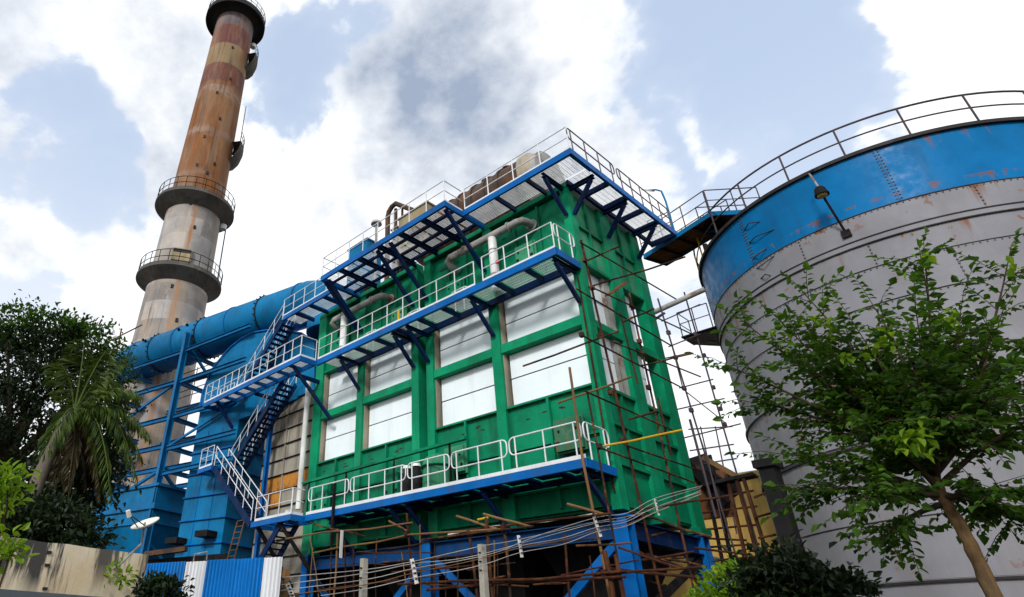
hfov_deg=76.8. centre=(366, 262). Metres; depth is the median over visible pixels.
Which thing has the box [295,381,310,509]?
downpipe
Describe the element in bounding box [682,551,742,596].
sunlit bush
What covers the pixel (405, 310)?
access door
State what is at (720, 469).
shed roof
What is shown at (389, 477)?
access door
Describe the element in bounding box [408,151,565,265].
roof vessel
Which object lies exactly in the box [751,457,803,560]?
dark stanchion
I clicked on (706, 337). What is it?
tank side platform
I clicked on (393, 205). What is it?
pipe frame
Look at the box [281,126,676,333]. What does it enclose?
roof platform
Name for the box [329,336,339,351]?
access door
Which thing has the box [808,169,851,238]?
tank floodlight
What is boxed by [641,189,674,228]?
bridge lamp
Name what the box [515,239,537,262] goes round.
access door
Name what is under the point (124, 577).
plant sprig
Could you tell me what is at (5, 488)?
creeper bush
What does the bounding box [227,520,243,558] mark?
ladder
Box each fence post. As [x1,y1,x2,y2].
[280,568,289,596]
[359,558,367,596]
[477,544,489,596]
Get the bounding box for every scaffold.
[285,497,746,596]
[523,240,701,596]
[657,292,757,557]
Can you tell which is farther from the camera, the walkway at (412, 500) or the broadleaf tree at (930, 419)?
the walkway at (412, 500)
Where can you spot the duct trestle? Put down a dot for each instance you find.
(161, 469)
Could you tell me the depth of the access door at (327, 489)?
27.34 m
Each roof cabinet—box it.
[346,237,380,300]
[390,225,398,272]
[398,201,437,271]
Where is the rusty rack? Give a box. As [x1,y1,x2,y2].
[700,455,776,594]
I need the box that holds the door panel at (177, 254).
[171,247,191,262]
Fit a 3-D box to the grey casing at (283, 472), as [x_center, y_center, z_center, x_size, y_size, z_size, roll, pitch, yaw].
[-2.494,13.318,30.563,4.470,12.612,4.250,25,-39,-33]
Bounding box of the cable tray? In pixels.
[301,436,466,511]
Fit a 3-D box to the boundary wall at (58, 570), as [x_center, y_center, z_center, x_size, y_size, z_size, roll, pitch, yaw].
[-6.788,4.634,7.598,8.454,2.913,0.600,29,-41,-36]
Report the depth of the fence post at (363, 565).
12.36 m
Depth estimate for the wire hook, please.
12.43 m
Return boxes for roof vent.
[371,219,381,282]
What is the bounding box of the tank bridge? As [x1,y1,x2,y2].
[639,187,759,265]
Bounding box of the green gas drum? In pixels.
[420,453,455,495]
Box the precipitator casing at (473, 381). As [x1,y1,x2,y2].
[300,182,711,596]
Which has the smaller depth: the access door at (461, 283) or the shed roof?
the shed roof
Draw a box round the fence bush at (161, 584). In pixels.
[125,569,194,596]
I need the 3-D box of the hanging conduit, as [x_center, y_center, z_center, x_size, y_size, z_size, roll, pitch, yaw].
[-1.288,9.713,24.191,0.090,2.300,0.090,25,-39,-33]
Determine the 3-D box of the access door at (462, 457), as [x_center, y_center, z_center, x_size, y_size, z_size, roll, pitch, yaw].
[3.228,7.063,22.408,0.340,1.020,1.020,25,-39,-33]
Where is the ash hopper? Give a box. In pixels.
[85,482,185,559]
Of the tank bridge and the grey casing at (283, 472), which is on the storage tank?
the tank bridge
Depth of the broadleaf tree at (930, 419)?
5.13 m
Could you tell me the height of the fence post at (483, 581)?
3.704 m
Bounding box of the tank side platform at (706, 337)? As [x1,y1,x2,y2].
[676,303,719,345]
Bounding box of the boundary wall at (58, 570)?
[0,536,148,596]
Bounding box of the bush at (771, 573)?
[711,529,892,596]
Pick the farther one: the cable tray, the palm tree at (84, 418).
the cable tray
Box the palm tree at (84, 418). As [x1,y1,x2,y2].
[30,339,151,506]
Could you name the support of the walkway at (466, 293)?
attached to the precipitator casing at (473, 381)
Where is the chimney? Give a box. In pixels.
[111,0,265,488]
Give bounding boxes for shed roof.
[689,454,738,519]
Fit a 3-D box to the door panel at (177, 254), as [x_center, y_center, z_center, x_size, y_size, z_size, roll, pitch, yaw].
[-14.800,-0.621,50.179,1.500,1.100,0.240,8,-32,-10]
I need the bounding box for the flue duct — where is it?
[114,280,345,380]
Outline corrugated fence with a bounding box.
[145,557,282,596]
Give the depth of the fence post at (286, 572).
11.70 m
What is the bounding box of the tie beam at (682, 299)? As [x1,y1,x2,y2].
[654,287,705,319]
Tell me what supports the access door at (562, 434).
in the precipitator casing at (473, 381)
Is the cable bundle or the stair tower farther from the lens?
the stair tower
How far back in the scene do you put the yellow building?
29.01 m
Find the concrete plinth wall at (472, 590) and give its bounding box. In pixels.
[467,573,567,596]
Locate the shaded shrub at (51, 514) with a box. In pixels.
[0,430,141,548]
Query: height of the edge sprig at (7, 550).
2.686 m
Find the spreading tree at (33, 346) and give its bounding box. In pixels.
[0,289,151,504]
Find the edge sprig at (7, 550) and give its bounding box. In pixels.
[0,537,39,586]
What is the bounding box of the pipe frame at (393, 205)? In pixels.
[384,201,412,280]
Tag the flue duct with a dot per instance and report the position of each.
(260, 313)
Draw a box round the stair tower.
[197,303,331,593]
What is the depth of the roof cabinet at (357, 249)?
33.11 m
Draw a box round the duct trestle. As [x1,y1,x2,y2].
[91,323,250,558]
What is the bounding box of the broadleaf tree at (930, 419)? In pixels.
[685,226,1023,596]
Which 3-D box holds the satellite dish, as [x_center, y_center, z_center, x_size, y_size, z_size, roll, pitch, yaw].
[-3.843,4.636,10.454,0.618,0.878,0.553,9,-32,-11]
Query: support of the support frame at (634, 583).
on the ground
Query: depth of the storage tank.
18.46 m
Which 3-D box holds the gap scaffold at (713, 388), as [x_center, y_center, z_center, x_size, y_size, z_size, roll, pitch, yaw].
[12.038,5.675,21.720,1.823,11.731,3.174,-10,-34,18]
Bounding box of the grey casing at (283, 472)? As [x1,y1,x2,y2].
[251,390,340,596]
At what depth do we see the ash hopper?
35.34 m
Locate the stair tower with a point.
(268, 378)
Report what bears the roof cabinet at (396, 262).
on the precipitator casing at (473, 381)
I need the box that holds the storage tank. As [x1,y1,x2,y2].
[693,90,1023,596]
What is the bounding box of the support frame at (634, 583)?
[299,513,719,596]
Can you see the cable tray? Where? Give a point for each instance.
(417, 451)
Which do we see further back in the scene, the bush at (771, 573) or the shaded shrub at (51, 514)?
the shaded shrub at (51, 514)
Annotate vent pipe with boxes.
[330,293,394,355]
[445,217,536,290]
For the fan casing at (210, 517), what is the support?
on the ground
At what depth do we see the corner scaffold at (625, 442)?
18.77 m
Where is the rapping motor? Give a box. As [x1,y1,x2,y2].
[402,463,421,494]
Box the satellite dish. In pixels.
[113,510,158,569]
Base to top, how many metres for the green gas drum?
1.400 m
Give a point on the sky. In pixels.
(355, 108)
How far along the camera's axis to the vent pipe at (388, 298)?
29.79 m
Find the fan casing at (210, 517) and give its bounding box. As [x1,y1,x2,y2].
[165,329,317,590]
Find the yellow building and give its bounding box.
[661,470,780,596]
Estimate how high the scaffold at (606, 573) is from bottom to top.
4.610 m
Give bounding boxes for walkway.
[304,421,617,552]
[316,222,580,389]
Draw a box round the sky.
[0,0,1023,488]
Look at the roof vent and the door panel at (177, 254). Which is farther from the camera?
the door panel at (177, 254)
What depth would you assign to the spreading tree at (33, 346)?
20.67 m
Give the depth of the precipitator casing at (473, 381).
22.76 m
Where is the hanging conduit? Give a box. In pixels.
[329,483,335,546]
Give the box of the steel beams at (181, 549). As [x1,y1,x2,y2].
[144,546,229,578]
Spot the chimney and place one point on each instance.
(178, 282)
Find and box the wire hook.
[193,551,207,560]
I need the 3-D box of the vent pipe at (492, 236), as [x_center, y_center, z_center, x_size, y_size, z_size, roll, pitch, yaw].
[4.813,0.078,24.372,0.821,2.634,4.240,25,-39,-33]
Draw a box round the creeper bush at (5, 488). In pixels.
[0,457,41,573]
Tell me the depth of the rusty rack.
20.06 m
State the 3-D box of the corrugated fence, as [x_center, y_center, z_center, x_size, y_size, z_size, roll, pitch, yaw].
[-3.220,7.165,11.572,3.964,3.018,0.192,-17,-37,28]
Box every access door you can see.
[314,482,332,512]
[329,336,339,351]
[385,470,402,497]
[391,304,408,326]
[444,443,467,474]
[446,276,465,304]
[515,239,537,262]
[553,414,588,455]
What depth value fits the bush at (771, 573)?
6.69 m
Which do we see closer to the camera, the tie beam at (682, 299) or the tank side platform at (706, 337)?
the tie beam at (682, 299)
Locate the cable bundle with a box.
[280,486,700,596]
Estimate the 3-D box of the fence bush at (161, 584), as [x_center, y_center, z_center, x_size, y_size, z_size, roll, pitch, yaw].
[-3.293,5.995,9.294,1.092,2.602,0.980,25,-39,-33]
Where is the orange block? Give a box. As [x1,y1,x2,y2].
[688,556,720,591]
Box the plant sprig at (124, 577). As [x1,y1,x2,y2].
[103,557,138,589]
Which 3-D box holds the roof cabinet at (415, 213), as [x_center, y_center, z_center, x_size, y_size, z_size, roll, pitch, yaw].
[2.557,-0.962,30.237,0.970,3.520,2.120,25,-39,-33]

